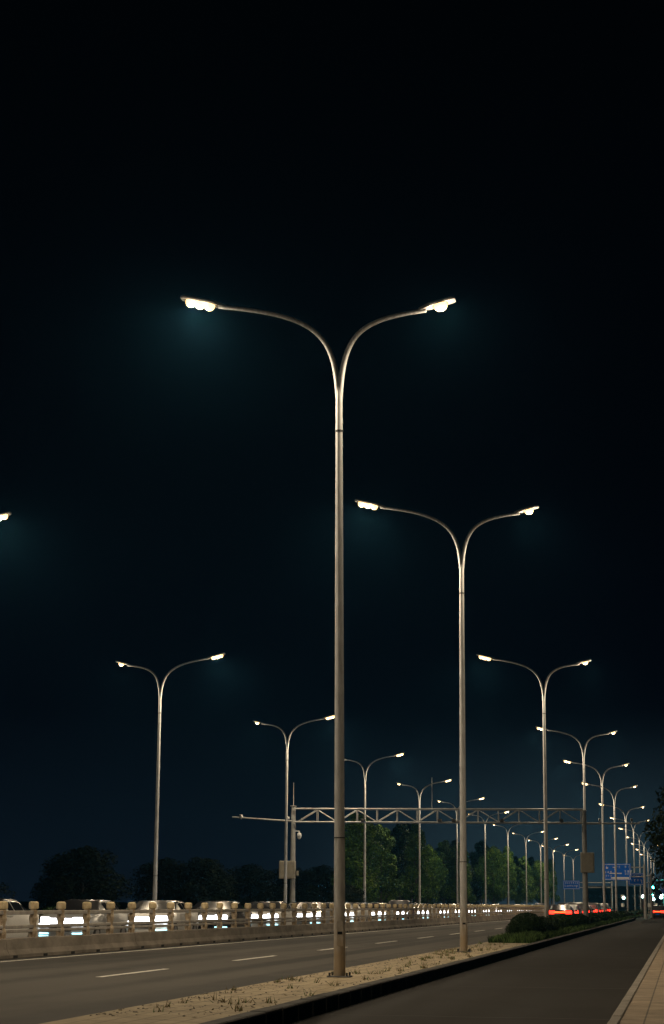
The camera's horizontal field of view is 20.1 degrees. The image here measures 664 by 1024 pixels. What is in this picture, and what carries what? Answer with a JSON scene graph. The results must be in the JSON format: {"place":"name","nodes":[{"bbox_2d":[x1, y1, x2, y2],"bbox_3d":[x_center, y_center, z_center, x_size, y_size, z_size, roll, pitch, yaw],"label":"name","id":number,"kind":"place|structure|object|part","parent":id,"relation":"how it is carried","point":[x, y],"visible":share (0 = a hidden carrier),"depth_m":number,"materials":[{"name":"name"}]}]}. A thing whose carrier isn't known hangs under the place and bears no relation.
{"place":"outdoors","nodes":[
{"label":"outdoors","id":0,"kind":"place"},
{"bbox_2d":[38,906,55,915],"bbox_3d":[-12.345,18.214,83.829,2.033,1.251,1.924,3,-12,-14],"label":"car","id":1,"kind":"object","parent":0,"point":[50,908],"visible":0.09,"depth_m":83.62,"materials":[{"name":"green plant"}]},
{"bbox_2d":[123,900,146,909],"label":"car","id":2,"kind":"object","parent":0,"point":[139,903],"visible":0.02,"depth_m":78.64,"materials":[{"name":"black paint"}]},
{"bbox_2d":[191,901,205,908],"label":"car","id":3,"kind":"object","parent":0,"point":[196,905],"visible":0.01,"depth_m":88.73,"materials":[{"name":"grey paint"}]},
{"bbox_2d":[90,944,486,1015],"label":"gravel","id":4,"kind":"structure","parent":0,"point":[295,979],"depth_m":31.22,"materials":[{"name":"beige gravel"}]},
{"bbox_2d":[0,910,648,1023],"bbox_3d":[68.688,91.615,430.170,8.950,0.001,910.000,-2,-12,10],"label":"road","id":5,"kind":"structure","parent":0,"point":[35,990],"depth_m":39.49,"materials":[{"name":"grey asphalt"}]},
{"bbox_2d":[0,920,507,976],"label":"lane markings","id":6,"kind":"object","parent":5,"relation":"on","point":[211,944],"visible":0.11,"depth_m":50.41,"materials":[{"name":"paint"}]},
{"bbox_2d":[0,913,544,958],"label":"concrete barrier","id":7,"kind":"object","parent":5,"relation":"on","point":[17,947],"visible":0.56,"depth_m":60.02,"materials":[{"name":"grey concrete"}]},
{"bbox_2d":[0,901,544,938],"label":"railing","id":8,"kind":"object","parent":7,"relation":"on","point":[60,925],"visible":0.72,"depth_m":66.00,"materials":[{"name":"concrete"}]},
{"bbox_2d":[549,904,577,914],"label":"car","id":9,"kind":"object","parent":5,"relation":"on","point":[556,909],"visible":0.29,"depth_m":133.40,"materials":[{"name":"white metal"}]},
{"bbox_2d":[570,905,582,912],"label":"car","id":10,"kind":"object","parent":5,"relation":"on","point":[574,907],"visible":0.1,"depth_m":140.64,"materials":[{"name":"grey paint"}]},
{"bbox_2d":[567,902,589,911],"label":"car","id":11,"kind":"object","parent":5,"relation":"on","point":[580,904],"visible":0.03,"depth_m":153.51,"materials":[{"name":"grey paint"}]},
{"bbox_2d":[563,880,612,910],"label":"direction sign","id":12,"kind":"object","parent":5,"relation":"on","point":[571,884],"visible":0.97,"depth_m":292.26,"materials":[{"name":"blue metal"}]},
{"bbox_2d":[588,903,602,911],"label":"car","id":13,"kind":"object","parent":5,"relation":"on","point":[598,905],"visible":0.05,"depth_m":178.37,"materials":[{"name":"grey paint"}]},
{"bbox_2d":[590,905,601,911],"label":"car","id":14,"kind":"object","parent":5,"relation":"on","point":[595,907],"visible":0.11,"depth_m":172.98,"materials":[{"name":"red paint"}]},
{"bbox_2d":[599,903,612,910],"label":"car","id":15,"kind":"object","parent":5,"relation":"on","point":[608,906],"visible":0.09,"depth_m":202.56,"materials":[{"name":"grey paint"}]},
{"bbox_2d":[588,886,642,909],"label":"building","id":16,"kind":"structure","parent":5,"relation":"on","point":[595,895],"depth_m":674.76,"materials":[{"name":"metal"}]},
{"bbox_2d":[646,888,663,909],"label":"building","id":17,"kind":"structure","parent":5,"relation":"on","point":[657,900],"depth_m":614.32,"materials":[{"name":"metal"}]},
{"bbox_2d":[0,0,663,904],"label":"sky","id":18,"kind":"structure","parent":0,"point":[335,167],"materials":[{"name":"black"}]},
{"bbox_2d":[18,901,649,918],"bbox_3d":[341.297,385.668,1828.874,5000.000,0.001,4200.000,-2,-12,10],"label":"ground","id":19,"kind":"structure","parent":0,"point":[25,904],"depth_m":742.66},
{"bbox_2d":[199,918,635,1023],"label":"median kerb","id":20,"kind":"structure","parent":19,"relation":"on","point":[255,1013],"depth_m":30.05,"materials":[{"name":"grey concrete"}]},
{"bbox_2d":[607,936,663,1023],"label":"sidewalk kerb","id":21,"kind":"structure","parent":19,"relation":"on","point":[618,1013],"depth_m":30.48,"materials":[{"name":"grey concrete"}]},
{"bbox_2d":[627,836,647,864],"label":"street lamp","id":22,"kind":"object","parent":19,"relation":"on","point":[643,847],"visible":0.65,"depth_m":326.65,"materials":[{"name":"grey metal"}]},
{"bbox_2d":[631,843,657,912],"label":"street lamp","id":23,"kind":"object","parent":19,"relation":"on","point":[648,879],"visible":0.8,"depth_m":360.01,"materials":[{"name":"grey metal"}]},
{"bbox_2d":[40,919,635,1023],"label":"median","id":24,"kind":"object","parent":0,"point":[178,1009],"visible":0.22,"depth_m":28.01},
{"bbox_2d":[180,295,455,977],"bbox_3d":[-0.303,2.066,35.866,5.513,13.253,0.420,-2,-12,9],"label":"street lamp","id":25,"kind":"object","parent":24,"relation":"on","point":[439,305],"visible":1,"depth_m":35.78,"materials":[{"name":"grey metal"}]},
{"bbox_2d":[118,944,522,1013],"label":"leaves","id":26,"kind":"object","parent":24,"relation":"on","point":[321,983],"visible":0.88,"depth_m":30.71,"materials":[{"name":"brown plant"}]},
{"bbox_2d":[153,940,504,1011],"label":"weeds","id":27,"kind":"object","parent":24,"relation":"on","point":[389,968],"visible":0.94,"depth_m":36.05,"materials":[{"name":"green plant"}]},
{"bbox_2d":[232,788,639,916],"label":"sign gantry","id":28,"kind":"object","parent":24,"relation":"on","point":[587,863],"visible":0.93,"depth_m":121.16,"materials":[{"name":"metal"}]},
{"bbox_2d":[355,499,538,951],"bbox_3d":[3.360,6.040,54.809,5.513,13.253,0.420,-1,-12,9],"label":"street lamp","id":29,"kind":"object","parent":24,"relation":"on","point":[463,848],"visible":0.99,"depth_m":54.77,"materials":[{"name":"grey metal"}]},
{"bbox_2d":[509,912,544,934],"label":"bush","id":30,"kind":"object","parent":24,"relation":"on","point":[527,921],"visible":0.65,"depth_m":72.35,"materials":[{"name":"green plant"}]},
{"bbox_2d":[477,654,590,917],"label":"street lamp","id":31,"kind":"object","parent":24,"relation":"on","point":[546,879],"visible":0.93,"depth_m":89.54,"materials":[{"name":"grey metal"}]},
{"bbox_2d":[485,914,642,942],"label":"grass","id":32,"kind":"structure","parent":24,"relation":"on","point":[525,936],"depth_m":72.16,"materials":[{"name":"green plant"}]},
{"bbox_2d":[504,909,647,933],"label":"hedge","id":33,"kind":"object","parent":24,"relation":"on","point":[552,922],"visible":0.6,"depth_m":106.89,"materials":[{"name":"green plant"}]},
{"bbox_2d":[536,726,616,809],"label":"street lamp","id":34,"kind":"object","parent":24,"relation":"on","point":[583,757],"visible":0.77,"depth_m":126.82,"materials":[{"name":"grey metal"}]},
{"bbox_2d":[563,759,629,911],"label":"street lamp","id":35,"kind":"object","parent":24,"relation":"on","point":[603,865],"visible":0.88,"depth_m":154.90,"materials":[{"name":"grey metal"}]},
{"bbox_2d":[581,782,637,910],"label":"street lamp","id":36,"kind":"object","parent":24,"relation":"on","point":[616,902],"visible":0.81,"depth_m":183.09,"materials":[{"name":"grey metal"}]},
{"bbox_2d":[599,803,643,910],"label":"street lamp","id":37,"kind":"object","parent":24,"relation":"on","point":[626,848],"visible":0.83,"depth_m":221.19,"materials":[{"name":"grey metal"}]},
{"bbox_2d":[610,817,649,909],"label":"street lamp","id":38,"kind":"object","parent":24,"relation":"on","point":[634,860],"visible":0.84,"depth_m":255.63,"materials":[{"name":"grey metal"}]},
{"bbox_2d":[618,827,650,909],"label":"street lamp","id":39,"kind":"object","parent":24,"relation":"on","point":[639,864],"visible":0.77,"depth_m":290.32,"materials":[{"name":"grey metal"}]},
{"bbox_2d":[291,916,663,1023],"bbox_3d":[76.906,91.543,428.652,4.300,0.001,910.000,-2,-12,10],"label":"side road","id":40,"kind":"structure","parent":0,"point":[574,992],"depth_m":34.20,"materials":[{"name":"grey asphalt"}]},
{"bbox_2d":[602,863,646,918],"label":"direction sign","id":41,"kind":"object","parent":40,"relation":"on","point":[624,871],"visible":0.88,"depth_m":199.12,"materials":[{"name":"blue metal"}]},
{"bbox_2d":[628,873,652,917],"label":"direction sign","id":42,"kind":"object","parent":40,"relation":"on","point":[636,881],"visible":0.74,"depth_m":215.12,"materials":[{"name":"blue metal"}]},
{"bbox_2d":[649,905,663,918],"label":"car","id":43,"kind":"object","parent":40,"relation":"on","point":[658,910],"visible":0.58,"depth_m":225.46,"materials":[{"name":"grey paint"}]},
{"bbox_2d":[619,941,663,1023],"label":"sidewalk","id":44,"kind":"structure","parent":0,"point":[646,1006],"depth_m":28.60,"materials":[{"name":"beige tile"}]},
{"bbox_2d":[642,785,663,896],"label":"tree","id":45,"kind":"object","parent":44,"relation":"on","point":[655,839],"visible":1,"depth_m":69.54,"materials":[{"name":"green plant"}]},
{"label":"roadside ground","id":46,"kind":"structure","parent":0,"visible":0},
{"bbox_2d":[0,882,16,898],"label":"tree","id":47,"kind":"object","parent":46,"relation":"on","point":[3,888],"visible":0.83,"depth_m":113.71,"materials":[{"name":"green plant"}]},
{"bbox_2d":[28,859,115,909],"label":"tree","id":48,"kind":"object","parent":46,"relation":"on","point":[43,904],"visible":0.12,"depth_m":145.30,"materials":[{"name":"green plant"}]},
{"bbox_2d":[36,845,137,906],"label":"tree","id":49,"kind":"object","parent":46,"relation":"on","point":[81,862],"visible":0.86,"depth_m":132.80,"materials":[{"name":"green plant"}]},
{"bbox_2d":[129,857,192,901],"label":"tree","id":50,"kind":"object","parent":46,"relation":"on","point":[165,865],"visible":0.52,"depth_m":161.25,"materials":[{"name":"green plant"}]},
{"bbox_2d":[157,856,240,906],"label":"tree","id":51,"kind":"object","parent":46,"relation":"on","point":[203,874],"visible":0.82,"depth_m":150.49,"materials":[{"name":"green plant"}]},
{"bbox_2d":[221,863,289,906],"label":"tree","id":52,"kind":"object","parent":46,"relation":"on","point":[253,882],"visible":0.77,"depth_m":171.93,"materials":[{"name":"green plant"}]},
{"bbox_2d":[266,867,317,903],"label":"tree","id":53,"kind":"object","parent":46,"relation":"on","point":[278,882],"visible":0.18,"depth_m":209.13,"materials":[{"name":"green plant"}]},
{"bbox_2d":[295,865,346,901],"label":"tree","id":54,"kind":"object","parent":46,"relation":"on","point":[320,877],"visible":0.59,"depth_m":194.41,"materials":[{"name":"green plant"}]},
{"bbox_2d":[328,884,374,902],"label":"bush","id":55,"kind":"object","parent":46,"relation":"on","point":[353,894],"visible":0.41,"depth_m":137.78,"materials":[{"name":"green plant"}]},
{"bbox_2d":[330,812,389,902],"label":"tree","id":56,"kind":"object","parent":46,"relation":"on","point":[354,841],"visible":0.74,"depth_m":165.74,"materials":[{"name":"green plant"}]},
{"bbox_2d":[366,888,397,902],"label":"tree","id":57,"kind":"object","parent":46,"relation":"on","point":[378,901],"visible":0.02,"depth_m":222.66,"materials":[{"name":"green plant"}]},
{"bbox_2d":[366,824,403,902],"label":"tree","id":58,"kind":"object","parent":46,"relation":"on","point":[385,876],"visible":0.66,"depth_m":181.51,"materials":[{"name":"green plant"}]},
{"bbox_2d":[385,823,415,899],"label":"tree","id":59,"kind":"object","parent":46,"relation":"on","point":[400,831],"visible":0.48,"depth_m":209.76,"materials":[{"name":"green plant"}]},
{"bbox_2d":[398,823,424,902],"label":"tree","id":60,"kind":"object","parent":46,"relation":"on","point":[409,828],"visible":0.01,"depth_m":230.24,"materials":[{"name":"green plant"}]},
{"bbox_2d":[397,823,430,902],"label":"tree","id":61,"kind":"object","parent":46,"relation":"on","point":[412,849],"visible":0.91,"depth_m":200.81,"materials":[{"name":"green plant"}]},
{"bbox_2d":[412,844,447,903],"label":"tree","id":62,"kind":"object","parent":46,"relation":"on","point":[434,873],"visible":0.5,"depth_m":218.75,"materials":[{"name":"green plant"}]},
{"bbox_2d":[433,840,455,903],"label":"tree","id":63,"kind":"object","parent":46,"relation":"on","point":[442,850],"visible":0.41,"depth_m":248.71,"materials":[{"name":"green plant"}]},
{"bbox_2d":[440,842,471,903],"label":"tree","id":64,"kind":"object","parent":46,"relation":"on","point":[449,890],"visible":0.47,"depth_m":239.08,"materials":[{"name":"green plant"}]},
{"bbox_2d":[441,894,475,903],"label":"tree","id":65,"kind":"object","parent":46,"relation":"on","point":[450,901],"visible":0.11,"depth_m":303.73,"materials":[{"name":"green plant"}]},
{"bbox_2d":[445,840,474,903],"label":"tree","id":66,"kind":"object","parent":46,"relation":"on","point":[453,843],"visible":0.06,"depth_m":271.48,"materials":[{"name":"green plant"}]},
{"bbox_2d":[453,852,476,902],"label":"tree","id":67,"kind":"object","parent":46,"relation":"on","point":[472,898],"visible":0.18,"depth_m":257.87,"materials":[{"name":"green plant"}]},
{"bbox_2d":[469,840,495,903],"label":"tree","id":68,"kind":"object","parent":46,"relation":"on","point":[479,847],"visible":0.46,"depth_m":294.91,"materials":[{"name":"green plant"}]},
{"bbox_2d":[474,846,514,903],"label":"tree","id":69,"kind":"object","parent":46,"relation":"on","point":[493,857],"visible":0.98,"depth_m":282.34,"materials":[{"name":"green plant"}]},
{"bbox_2d":[495,846,518,903],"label":"tree","id":70,"kind":"object","parent":46,"relation":"on","point":[514,888],"visible":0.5,"depth_m":309.66,"materials":[{"name":"green plant"}]},
{"bbox_2d":[509,856,524,902],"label":"tree","id":71,"kind":"object","parent":46,"relation":"on","point":[515,860],"visible":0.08,"depth_m":357.83,"materials":[{"name":"green plant"}]},
{"bbox_2d":[512,856,535,903],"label":"tree","id":72,"kind":"object","parent":46,"relation":"on","point":[520,866],"visible":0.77,"depth_m":340.39,"materials":[{"name":"green plant"}]},
{"bbox_2d":[525,857,538,904],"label":"tree","id":73,"kind":"object","parent":46,"relation":"on","point":[531,861],"visible":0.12,"depth_m":391.71,"materials":[{"name":"green plant"}]},
{"bbox_2d":[527,860,551,902],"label":"tree","id":74,"kind":"object","parent":46,"relation":"on","point":[536,886],"visible":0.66,"depth_m":375.75,"materials":[{"name":"green plant"}]},
{"bbox_2d":[548,859,560,904],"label":"tree","id":75,"kind":"object","parent":46,"relation":"on","point":[550,870],"visible":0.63,"depth_m":414.66,"materials":[{"name":"green plant"}]},
{"label":"opposite road","id":76,"kind":"structure","parent":0,"visible":0},
{"bbox_2d":[0,898,40,937],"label":"car","id":77,"kind":"object","parent":76,"relation":"on","point":[14,905],"visible":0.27,"depth_m":50.49,"materials":[{"name":"white paint"}]},
{"bbox_3d":[-8.484,10.693,50.769,0.203,0.302,1.798,-2,-12,10],"label":"side window","id":78,"kind":"part","parent":77,"relation":"part of","materials":[{"name":"black glass"}]},
{"bbox_2d":[39,899,128,935],"bbox_3d":[-7.831,12.898,59.038,2.200,1.395,4.610,-2,-12,10],"label":"car","id":79,"kind":"object","parent":76,"relation":"on","point":[73,904],"visible":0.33,"depth_m":57.94,"materials":[{"name":"grey paint"}]},
{"bbox_3d":[-6.968,12.537,59.555,0.203,0.302,1.797,-2,-12,10],"label":"side window","id":80,"kind":"part","parent":79,"relation":"part of","materials":[{"name":"black glass"}]},
{"bbox_2d":[128,900,198,931],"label":"car","id":81,"kind":"object","parent":76,"relation":"on","point":[161,905],"visible":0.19,"depth_m":66.82,"materials":[{"name":"white paint"}]},
{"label":"side window","id":82,"kind":"part","parent":81,"relation":"part of","materials":[{"name":"black glass"}]},
{"bbox_2d":[197,901,251,928],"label":"car","id":83,"kind":"object","parent":76,"relation":"on","point":[226,905],"visible":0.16,"depth_m":76.03,"materials":[{"name":"white paint"}]},
{"bbox_2d":[250,902,296,925],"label":"car","id":84,"kind":"object","parent":76,"relation":"on","point":[267,914],"visible":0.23,"depth_m":85.05,"materials":[{"name":"white paint"}]},
{"bbox_2d":[296,902,329,923],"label":"car","id":85,"kind":"object","parent":76,"relation":"on","point":[309,906],"visible":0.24,"depth_m":94.55,"materials":[{"name":"grey paint"}]},
{"bbox_2d":[345,902,367,921],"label":"car","id":86,"kind":"object","parent":76,"relation":"on","point":[359,911],"visible":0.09,"depth_m":104.45,"materials":[{"name":"white paint"}]},
{"bbox_2d":[365,903,392,920],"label":"car","id":87,"kind":"object","parent":76,"relation":"on","point":[373,913],"visible":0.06,"depth_m":114.20,"materials":[{"name":"white paint"}]},
{"bbox_2d":[388,900,414,919],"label":"car","id":88,"kind":"object","parent":76,"relation":"on","point":[398,902],"visible":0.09,"depth_m":124.74,"materials":[{"name":"grey paint"}]},
{"bbox_2d":[413,903,436,918],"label":"car","id":89,"kind":"object","parent":76,"relation":"on","point":[423,910],"visible":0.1,"depth_m":134.86,"materials":[{"name":"white paint"}]},
{"bbox_2d":[434,903,452,917],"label":"car","id":90,"kind":"object","parent":76,"relation":"on","point":[444,909],"visible":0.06,"depth_m":145.30,"materials":[{"name":"white paint"}]},
{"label":"far median","id":91,"kind":"structure","parent":0,"visible":0},
{"bbox_2d":[0,511,11,520],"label":"street lamp","id":92,"kind":"object","parent":91,"relation":"on","point":[4,515],"visible":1,"depth_m":58.90,"materials":[{"name":"grey metal"}]},
{"bbox_2d":[115,653,224,899],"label":"street lamp","id":93,"kind":"object","parent":91,"relation":"on","point":[212,657],"visible":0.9,"depth_m":91.21,"materials":[{"name":"grey metal"}]},
{"bbox_2d":[253,714,334,902],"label":"street lamp","id":94,"kind":"object","parent":91,"relation":"on","point":[286,825],"visible":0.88,"depth_m":120.77,"materials":[{"name":"grey metal"}]},
{"bbox_2d":[344,752,404,902],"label":"street lamp","id":95,"kind":"object","parent":91,"relation":"on","point":[364,881],"visible":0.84,"depth_m":150.70,"materials":[{"name":"grey metal"}]},
{"bbox_2d":[396,779,451,902],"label":"street lamp","id":96,"kind":"object","parent":91,"relation":"on","point":[448,780],"visible":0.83,"depth_m":181.93,"materials":[{"name":"grey metal"}]},
{"bbox_2d":[437,797,484,903],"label":"street lamp","id":97,"kind":"object","parent":91,"relation":"on","point":[457,849],"visible":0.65,"depth_m":212.08,"materials":[{"name":"grey metal"}]},
{"bbox_2d":[467,811,508,903],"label":"street lamp","id":98,"kind":"object","parent":91,"relation":"on","point":[485,849],"visible":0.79,"depth_m":242.68,"materials":[{"name":"grey metal"}]},
{"bbox_2d":[493,824,518,903],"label":"street lamp","id":99,"kind":"object","parent":91,"relation":"on","point":[508,858],"visible":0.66,"depth_m":274.38,"materials":[{"name":"grey metal"}]},
{"bbox_2d":[512,831,543,903],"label":"street lamp","id":100,"kind":"object","parent":91,"relation":"on","point":[526,862],"visible":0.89,"depth_m":306.04,"materials":[{"name":"grey metal"}]},
{"bbox_2d":[528,838,557,902],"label":"street lamp","id":101,"kind":"object","parent":91,"relation":"on","point":[540,865],"visible":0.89,"depth_m":337.98,"materials":[{"name":"grey metal"}]},
{"bbox_2d":[542,844,568,904],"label":"street lamp","id":102,"kind":"object","parent":91,"relation":"on","point":[553,872],"visible":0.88,"depth_m":370.48,"materials":[{"name":"grey metal"}]},
{"bbox_2d":[553,849,577,902],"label":"street lamp","id":103,"kind":"object","parent":91,"relation":"on","point":[564,878],"visible":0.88,"depth_m":404.72,"materials":[{"name":"grey metal"}]},
{"bbox_2d":[569,855,578,901],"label":"street lamp","id":104,"kind":"object","parent":91,"relation":"on","point":[573,876],"visible":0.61,"depth_m":439.01,"materials":[{"name":"grey metal"}]}
]}

